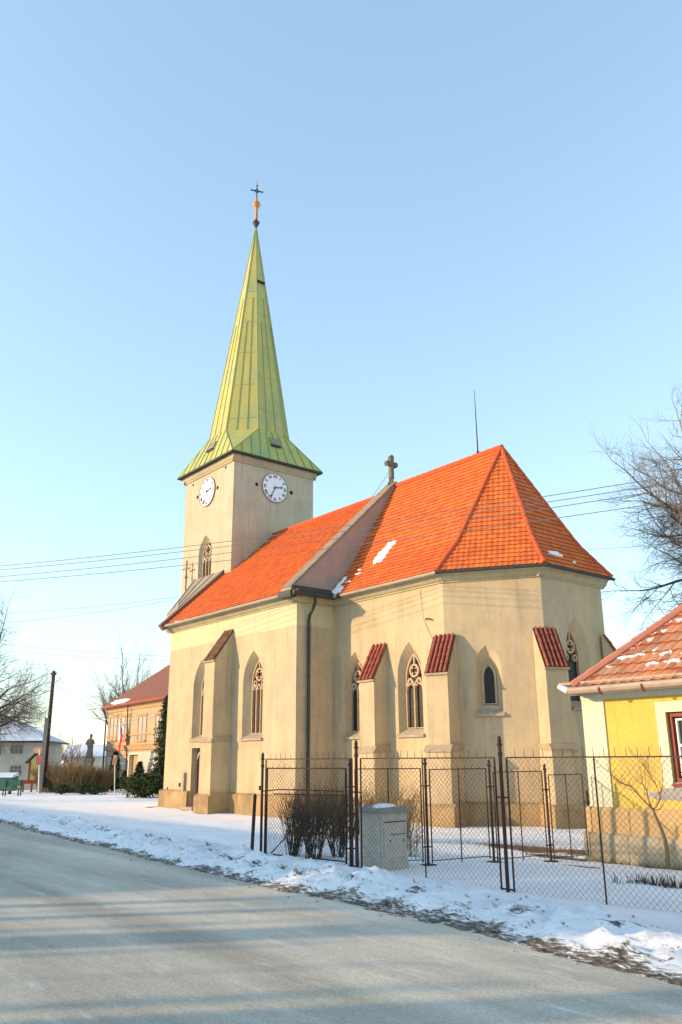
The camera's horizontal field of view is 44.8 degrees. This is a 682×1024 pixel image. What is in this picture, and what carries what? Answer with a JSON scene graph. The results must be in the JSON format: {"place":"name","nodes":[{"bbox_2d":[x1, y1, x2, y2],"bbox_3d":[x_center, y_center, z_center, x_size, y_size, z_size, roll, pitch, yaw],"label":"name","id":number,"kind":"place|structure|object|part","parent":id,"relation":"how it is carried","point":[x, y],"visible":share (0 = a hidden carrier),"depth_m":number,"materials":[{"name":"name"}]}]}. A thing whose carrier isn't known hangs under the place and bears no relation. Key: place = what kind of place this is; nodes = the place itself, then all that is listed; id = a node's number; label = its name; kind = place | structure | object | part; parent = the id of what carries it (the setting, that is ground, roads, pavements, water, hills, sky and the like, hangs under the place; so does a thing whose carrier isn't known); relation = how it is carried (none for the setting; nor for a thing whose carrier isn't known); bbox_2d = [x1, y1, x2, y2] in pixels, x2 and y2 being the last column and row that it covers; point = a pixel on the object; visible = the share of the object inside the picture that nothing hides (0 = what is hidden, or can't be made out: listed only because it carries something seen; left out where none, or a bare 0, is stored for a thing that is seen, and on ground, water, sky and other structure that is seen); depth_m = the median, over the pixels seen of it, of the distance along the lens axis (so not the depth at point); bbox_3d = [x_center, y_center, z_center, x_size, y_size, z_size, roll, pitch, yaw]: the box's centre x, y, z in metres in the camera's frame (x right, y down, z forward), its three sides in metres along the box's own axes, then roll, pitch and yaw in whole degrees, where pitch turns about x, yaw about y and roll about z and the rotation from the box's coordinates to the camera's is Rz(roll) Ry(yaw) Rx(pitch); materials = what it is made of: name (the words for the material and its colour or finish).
{"place":"outdoors","nodes":[
{"label":"outdoors","id":0,"kind":"place"},
{"bbox_2d":[3,650,169,660],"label":"overhead wire","id":1,"kind":"object","parent":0,"point":[81,656],"visible":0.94,"depth_m":74.33,"materials":[{"name":"grey metal"}]},
{"bbox_2d":[8,601,165,622],"bbox_3d":[-18.782,6.966,55.980,18.020,0.299,0.022,-9,-19,27],"label":"overhead wire","id":2,"kind":"object","parent":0,"point":[88,613],"visible":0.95,"depth_m":54.93,"materials":[{"name":"grey metal"}]},
{"bbox_2d":[0,596,178,613],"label":"overhead wire","id":3,"kind":"object","parent":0,"point":[94,606],"visible":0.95,"depth_m":54.86,"materials":[{"name":"grey metal"}]},
{"bbox_2d":[16,645,169,656],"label":"overhead wire","id":4,"kind":"object","parent":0,"point":[86,651],"visible":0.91,"depth_m":74.11,"materials":[{"name":"grey metal"}]},
{"bbox_2d":[0,823,681,1023],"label":"road","id":5,"kind":"structure","parent":0,"point":[90,934],"depth_m":7.47,"materials":[{"name":"grey asphalt"}]},
{"bbox_2d":[0,816,678,978],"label":"snow clods","id":6,"kind":"object","parent":5,"relation":"on","point":[511,929],"visible":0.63,"depth_m":9.94,"materials":[{"name":"white snow"}]},
{"bbox_2d":[0,788,681,985],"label":"snowy lawn","id":7,"kind":"structure","parent":0,"point":[151,828],"depth_m":12.55,"materials":[{"name":"white snow"}]},
{"bbox_2d":[0,772,19,793],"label":"waste container","id":8,"kind":"object","parent":7,"relation":"on","point":[7,776],"visible":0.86,"depth_m":54.79,"materials":[{"name":"green paint"}]},
{"bbox_2d":[2,780,22,795],"bbox_3d":[-20.620,17.308,51.865,1.101,0.950,0.480,0,-17,0],"label":"bench","id":9,"kind":"object","parent":7,"relation":"on","point":[13,782],"visible":0.94,"depth_m":52.11,"materials":[{"name":"green paint"}]},
{"bbox_2d":[0,713,68,789],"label":"grey house","id":10,"kind":"structure","parent":7,"relation":"on","point":[10,765],"depth_m":62.86,"materials":[{"name":"plaster"},{"name":"snow"}]},
{"bbox_2d":[9,765,21,775],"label":"window","id":11,"kind":"structure","parent":10,"relation":"in","point":[13,768],"depth_m":62.44,"materials":[{"name":"glass"}]},
{"bbox_2d":[10,744,22,753],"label":"window","id":12,"kind":"structure","parent":10,"relation":"in","point":[20,746],"depth_m":62.84,"materials":[{"name":"glass"}]},
{"bbox_2d":[22,753,48,791],"bbox_3d":[-21.681,18.450,58.653,1.546,2.656,0.800,0,-17,0],"label":"notice board","id":13,"kind":"object","parent":7,"relation":"on","point":[31,761],"visible":0.5,"depth_m":58.34,"materials":[{"name":"wood"}]},
{"bbox_2d":[0,584,74,762],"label":"bare tree","id":14,"kind":"object","parent":7,"relation":"on","point":[5,707],"visible":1,"depth_m":45.42,"materials":[{"name":"brown plant"}]},
{"bbox_2d":[33,747,42,793],"bbox_3d":[-19.888,17.142,54.586,0.618,3.105,0.953,-5,-17,16],"label":"road sign","id":15,"kind":"object","parent":7,"relation":"on","point":[39,757],"visible":0.92,"depth_m":54.57,"materials":[{"name":"metal"}]},
{"bbox_2d":[39,671,56,792],"bbox_3d":[-20.196,15.173,56.843,0.500,8.204,2.659,6,-18,-19],"label":"utility pole","id":16,"kind":"object","parent":7,"relation":"on","point":[45,753],"visible":0.72,"depth_m":56.78,"materials":[{"name":"brown wood"}]},
{"bbox_2d":[26,760,85,792],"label":"hedge bush","id":17,"kind":"object","parent":7,"relation":"on","point":[49,785],"visible":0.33,"depth_m":57.43,"materials":[{"name":"brown plant"}]},
{"bbox_2d":[50,784,74,794],"bbox_3d":[-18.065,17.922,53.351,1.642,0.790,1.420,13,-21,-37],"label":"evergreen","id":18,"kind":"object","parent":7,"relation":"on","point":[63,788],"visible":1,"depth_m":53.25,"materials":[{"name":"green plant"}]},
{"bbox_2d":[59,732,79,765],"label":"tree","id":19,"kind":"object","parent":7,"relation":"on","point":[63,753],"visible":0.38,"depth_m":92.58,"materials":[{"name":"brown plant"}]},
{"bbox_2d":[61,729,85,765],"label":"tree","id":20,"kind":"object","parent":7,"relation":"on","point":[79,753],"visible":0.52,"depth_m":95.74,"materials":[{"name":"plant"}]},
{"bbox_2d":[43,760,105,792],"bbox_3d":[-18.429,18.202,56.930,4.086,2.222,3.837,-10,-19,28],"label":"hedge bush","id":21,"kind":"object","parent":7,"relation":"on","point":[64,778],"visible":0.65,"depth_m":55.99,"materials":[{"name":"brown plant"}]},
{"bbox_2d":[71,784,91,794],"bbox_3d":[-16.506,17.860,53.184,1.490,0.793,1.554,13,-21,-37],"label":"evergreen","id":22,"kind":"object","parent":7,"relation":"on","point":[82,787],"visible":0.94,"depth_m":52.93,"materials":[{"name":"green plant"}]},
{"bbox_2d":[62,744,105,770],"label":"long shed","id":23,"kind":"structure","parent":7,"relation":"on","point":[98,752],"depth_m":96.89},
{"bbox_2d":[83,734,94,769],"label":"statue","id":24,"kind":"object","parent":7,"relation":"on","point":[89,759],"visible":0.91,"depth_m":66.53,"materials":[{"name":"stone"}]},
{"bbox_2d":[85,784,106,794],"bbox_3d":[-15.735,17.789,52.982,1.456,0.804,1.561,13,-21,-37],"label":"evergreen","id":25,"kind":"object","parent":7,"relation":"on","point":[96,789],"visible":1,"depth_m":52.80,"materials":[{"name":"green plant"}]},
{"bbox_2d":[70,762,122,791],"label":"hedge bush","id":26,"kind":"object","parent":7,"relation":"on","point":[105,778],"visible":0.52,"depth_m":57.20,"materials":[{"name":"brown plant"}]},
{"bbox_2d":[89,666,139,726],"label":"birch tree","id":27,"kind":"object","parent":7,"relation":"on","point":[117,695],"visible":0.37,"depth_m":82.54,"materials":[{"name":"plant"}]},
{"bbox_2d":[106,751,122,790],"bbox_3d":[-16.412,18.876,60.216,1.494,2.864,1.452,13,-21,-37],"label":"conifer","id":28,"kind":"object","parent":7,"relation":"on","point":[117,782],"visible":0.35,"depth_m":60.11,"materials":[{"name":"green plant"}]},
{"bbox_2d":[112,755,117,795],"bbox_3d":[-13.932,16.189,50.689,0.315,2.515,0.783,4,-17,-14],"label":"road sign","id":29,"kind":"object","parent":7,"relation":"on","point":[114,761],"visible":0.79,"depth_m":50.66,"materials":[{"name":"grey metal"}]},
{"bbox_2d":[119,770,126,787],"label":"conifer","id":30,"kind":"object","parent":7,"relation":"on","point":[124,773],"visible":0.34,"depth_m":62.65,"materials":[{"name":"green plant"}]},
{"bbox_2d":[78,633,168,725],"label":"birch tree","id":31,"kind":"object","parent":7,"relation":"on","point":[122,668],"visible":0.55,"depth_m":86.71,"materials":[{"name":"brown plant"}]},
{"bbox_2d":[100,664,169,777],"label":"civic building","id":32,"kind":"structure","parent":7,"relation":"on","point":[136,708],"depth_m":63.74,"materials":[{"name":"paint"}]},
{"bbox_2d":[107,755,111,769],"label":"window","id":33,"kind":"structure","parent":32,"relation":"in","point":[109,758],"depth_m":67.32,"materials":[{"name":"grey glass"}]},
{"bbox_2d":[107,715,118,741],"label":"window","id":34,"kind":"structure","parent":32,"relation":"in","point":[114,720],"depth_m":67.66,"materials":[{"name":"beige glass"}]},
{"bbox_2d":[118,717,124,751],"bbox_3d":[-17.187,17.364,64.546,0.483,2.664,1.263,2,-17,-9],"label":"flag","id":35,"kind":"object","parent":32,"relation":"attached to","point":[120,737],"visible":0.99,"depth_m":64.38,"materials":[{"name":"red fabric"}]},
{"bbox_2d":[119,754,127,777],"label":"window","id":36,"kind":"structure","parent":32,"relation":"in","point":[122,765],"depth_m":64.57,"materials":[{"name":"grey glass"}]},
{"bbox_2d":[118,714,130,740],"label":"window","id":37,"kind":"structure","parent":32,"relation":"in","point":[124,719],"depth_m":65.37,"materials":[{"name":"beige glass"}]},
{"bbox_2d":[135,713,147,741],"bbox_3d":[-14.963,16.227,62.239,0.220,2.059,2.066,10,-20,-32],"label":"window","id":38,"kind":"structure","parent":32,"relation":"in","point":[142,720],"depth_m":62.20,"materials":[{"name":"beige glass"}]},
{"bbox_2d":[152,712,161,741],"bbox_3d":[-13.056,15.437,59.403,0.220,2.075,1.897,10,-20,-32],"label":"window","id":39,"kind":"structure","parent":32,"relation":"in","point":[157,717],"depth_m":59.79,"materials":[{"name":"white glass"}]},
{"bbox_2d":[114,771,163,797],"bbox_3d":[-11.548,16.097,48.732,3.461,1.562,3.386,13,-21,-37],"label":"juniper","id":40,"kind":"object","parent":7,"relation":"on","point":[143,785],"visible":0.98,"depth_m":48.20,"materials":[{"name":"green plant"}]},
{"bbox_2d":[133,761,144,776],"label":"conifer","id":41,"kind":"object","parent":7,"relation":"on","point":[139,767],"visible":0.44,"depth_m":57.30,"materials":[{"name":"green plant"}]},
{"bbox_2d":[149,761,164,793],"bbox_3d":[-11.472,16.953,52.589,1.935,2.125,2.075,-5,-17,16],"label":"juniper","id":42,"kind":"object","parent":7,"relation":"on","point":[160,767],"visible":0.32,"depth_m":52.44,"materials":[{"name":"green plant"}]},
{"bbox_2d":[148,695,167,771],"bbox_3d":[-11.634,15.464,55.223,2.473,6.487,2.340,-2,-17,4],"label":"spruce tree","id":43,"kind":"object","parent":7,"relation":"on","point":[161,744],"visible":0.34,"depth_m":55.10,"materials":[{"name":"green plant"}]},
{"bbox_2d":[272,783,316,855],"bbox_3d":[-0.911,6.021,16.177,0.903,1.426,0.919,-2,-17,4],"label":"shrub","id":44,"kind":"object","parent":7,"relation":"on","point":[296,839],"visible":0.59,"depth_m":16.08,"materials":[{"name":"brown plant"}]},
{"bbox_2d":[250,789,344,852],"bbox_3d":[-0.833,6.033,15.812,1.861,1.391,0.306,-4,-17,11],"label":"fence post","id":45,"kind":"object","parent":7,"relation":"on","point":[253,821],"visible":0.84,"depth_m":16.00,"materials":[{"name":"metal"}]},
{"bbox_2d":[280,778,336,836],"bbox_3d":[-0.807,7.608,21.424,1.607,1.486,1.810,-4,-17,13],"label":"shrub","id":46,"kind":"object","parent":7,"relation":"on","point":[310,818],"visible":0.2,"depth_m":21.20,"materials":[{"name":"brown plant"}]},
{"bbox_2d":[287,787,337,857],"bbox_3d":[-0.551,5.942,15.825,0.952,1.372,0.946,5,-17,-16],"label":"shrub","id":47,"kind":"object","parent":7,"relation":"on","point":[311,839],"visible":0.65,"depth_m":15.77,"materials":[{"name":"brown plant"}]},
{"bbox_2d":[307,787,358,857],"bbox_3d":[0.062,5.996,15.983,1.055,1.352,1.418,13,-21,-37],"label":"shrub","id":48,"kind":"object","parent":7,"relation":"on","point":[342,839],"visible":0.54,"depth_m":15.86,"materials":[{"name":"brown plant"}]},
{"bbox_2d":[314,778,392,838],"bbox_3d":[0.154,7.495,21.015,1.834,1.456,1.829,13,-21,-37],"label":"shrub","id":49,"kind":"object","parent":7,"relation":"on","point":[336,805],"visible":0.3,"depth_m":20.76,"materials":[{"name":"brown plant"}]},
{"bbox_2d":[354,803,410,870],"bbox_3d":[0.728,5.654,14.254,0.680,1.203,0.720,13,-21,-37],"label":"electric cabinet","id":50,"kind":"object","parent":7,"relation":"on","point":[399,832],"visible":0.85,"depth_m":14.05,"materials":[{"name":"concrete"}]},
{"bbox_3d":[0.926,5.551,14.029,0.500,0.570,0.030,13,-21,-37],"label":"door","id":51,"kind":"part","parent":50,"relation":"part of","materials":[{"name":"metal"}]},
{"bbox_2d":[158,185,615,828],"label":"church","id":52,"kind":"structure","parent":7,"relation":"on","point":[476,643],"depth_m":32.41,"materials":[{"name":"paint"}]},
{"bbox_2d":[180,748,199,810],"bbox_3d":[-6.442,11.786,36.475,0.780,2.650,1.020,13,-21,-37],"label":"door","id":53,"kind":"structure","parent":52,"relation":"in","point":[197,751],"depth_m":36.93,"materials":[{"name":"brown wood"}]},
{"bbox_2d":[199,677,203,734],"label":"window","id":54,"kind":"structure","parent":52,"relation":"in","point":[202,688],"depth_m":37.80,"materials":[{"name":"beige glass"}]},
{"bbox_2d":[202,540,211,576],"bbox_3d":[-7.241,2.612,45.322,0.180,2.240,1.180,13,-21,-37],"label":"window","id":55,"kind":"structure","parent":52,"relation":"in","point":[206,567],"depth_m":45.42,"materials":[{"name":"beige glass"}]},
{"bbox_2d":[251,660,262,733],"bbox_3d":[-3.362,7.655,34.366,0.180,3.060,1.100,13,-21,-37],"label":"window","id":56,"kind":"structure","parent":52,"relation":"in","point":[257,679],"depth_m":34.45,"materials":[{"name":"beige glass"}]},
{"bbox_2d":[350,661,362,731],"bbox_3d":[0.711,7.188,32.263,0.180,2.740,0.960,13,-21,-37],"label":"window","id":57,"kind":"structure","parent":52,"relation":"in","point":[354,686],"depth_m":32.44,"materials":[{"name":"beige glass"}]},
{"bbox_2d":[405,653,423,728],"bbox_3d":[2.712,6.448,29.932,0.180,2.720,0.960,13,-21,-37],"label":"window","id":58,"kind":"structure","parent":52,"relation":"in","point":[413,679],"depth_m":29.95,"materials":[{"name":"beige glass"}]},
{"bbox_2d":[481,661,497,703],"bbox_3d":[5.072,5.828,28.276,0.540,1.510,0.160,-5,-17,16],"label":"window","id":59,"kind":"structure","parent":52,"relation":"in","point":[490,689],"depth_m":28.25,"materials":[{"name":"black glass"}]},
{"bbox_2d":[566,628,580,702],"bbox_3d":[7.979,5.331,28.812,0.960,2.590,0.160,13,-21,-37],"label":"window","id":60,"kind":"structure","parent":52,"relation":"in","point":[572,652],"depth_m":28.97,"materials":[{"name":"black glass"}]},
{"bbox_2d":[358,775,419,837],"bbox_3d":[1.153,7.314,20.532,1.801,1.512,1.538,1,-17,-6],"label":"shrub","id":61,"kind":"object","parent":7,"relation":"on","point":[397,798],"visible":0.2,"depth_m":20.43,"materials":[{"name":"brown plant"}]},
{"bbox_2d":[392,784,423,856],"bbox_3d":[1.288,5.982,16.283,0.772,1.593,1.382,-8,-18,23],"label":"shrub","id":62,"kind":"object","parent":7,"relation":"on","point":[417,837],"visible":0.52,"depth_m":16.19,"materials":[{"name":"brown plant"}]},
{"bbox_2d":[344,759,588,866],"bbox_3d":[2.612,5.622,15.382,5.407,2.042,0.692,7,-18,-23],"label":"fence","id":63,"kind":"object","parent":7,"relation":"on","point":[459,817],"visible":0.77,"depth_m":15.29,"materials":[{"name":"metal"}]},
{"bbox_2d":[260,736,681,913],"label":"tall fence","id":64,"kind":"object","parent":7,"relation":"on","point":[502,797],"visible":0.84,"depth_m":12.14,"materials":[{"name":"metal"}]},
{"bbox_2d":[265,763,347,863],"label":"gate","id":65,"kind":"structure","parent":64,"relation":"attached to","point":[345,817],"depth_m":15.20,"materials":[{"name":"metal"}]},
{"bbox_2d":[557,604,681,868],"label":"village house","id":66,"kind":"structure","parent":7,"relation":"on","point":[630,692],"depth_m":16.33,"materials":[{"name":"yellow paint"}]},
{"bbox_2d":[654,700,681,788],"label":"window","id":67,"kind":"structure","parent":66,"relation":"in","point":[674,707],"depth_m":15.83,"materials":[{"name":"beige paint"}]},
{"bbox_2d":[585,741,670,868],"bbox_3d":[5.223,5.207,14.696,1.310,2.179,1.028,13,-21,-37],"label":"sapling","id":68,"kind":"object","parent":7,"relation":"on","point":[667,863],"visible":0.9,"depth_m":14.67,"materials":[{"name":"brown plant"}]},
{"bbox_2d":[585,379,681,639],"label":"bare tree","id":69,"kind":"object","parent":7,"relation":"on","point":[675,515],"visible":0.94,"depth_m":33.17,"materials":[{"name":"brown plant"}]},
{"bbox_2d":[625,873,650,883],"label":"dead stalks","id":70,"kind":"object","parent":7,"relation":"on","point":[636,881],"visible":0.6,"depth_m":12.39,"materials":[{"name":"brown plant"}]},
{"bbox_2d":[641,874,669,885],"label":"dead stalks","id":71,"kind":"object","parent":7,"relation":"on","point":[650,883],"visible":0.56,"depth_m":12.19,"materials":[{"name":"brown plant"}]},
{"bbox_2d":[655,875,681,888],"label":"dead stalks","id":72,"kind":"object","parent":7,"relation":"on","point":[671,885],"visible":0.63,"depth_m":12.01,"materials":[{"name":"brown plant"}]},
{"bbox_2d":[0,487,681,576],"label":"overhead wire","id":73,"kind":"object","parent":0,"point":[367,534],"visible":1,"depth_m":26.63,"materials":[{"name":"black metal"}]},
{"bbox_2d":[0,499,681,581],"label":"overhead wire","id":74,"kind":"object","parent":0,"point":[366,543],"visible":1,"depth_m":26.65,"materials":[{"name":"black metal"}]},
{"bbox_2d":[0,0,681,760],"label":"sky","id":75,"kind":"structure","parent":0,"point":[458,198],"materials":[{"name":"blue"}]},
{"bbox_2d":[1,481,681,569],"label":"overhead wire","id":76,"kind":"object","parent":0,"point":[366,528],"visible":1,"depth_m":26.67,"materials":[{"name":"black metal"}]},
{"bbox_2d":[3,474,681,565],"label":"overhead wire","id":77,"kind":"object","parent":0,"point":[367,522],"visible":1,"depth_m":26.59,"materials":[{"name":"black metal"}]},
{"bbox_2d":[450,840,681,869],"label":"dry grass","id":78,"kind":"structure","parent":0,"point":[556,850],"depth_m":18.02,"materials":[{"name":"brown plant"}]}
]}

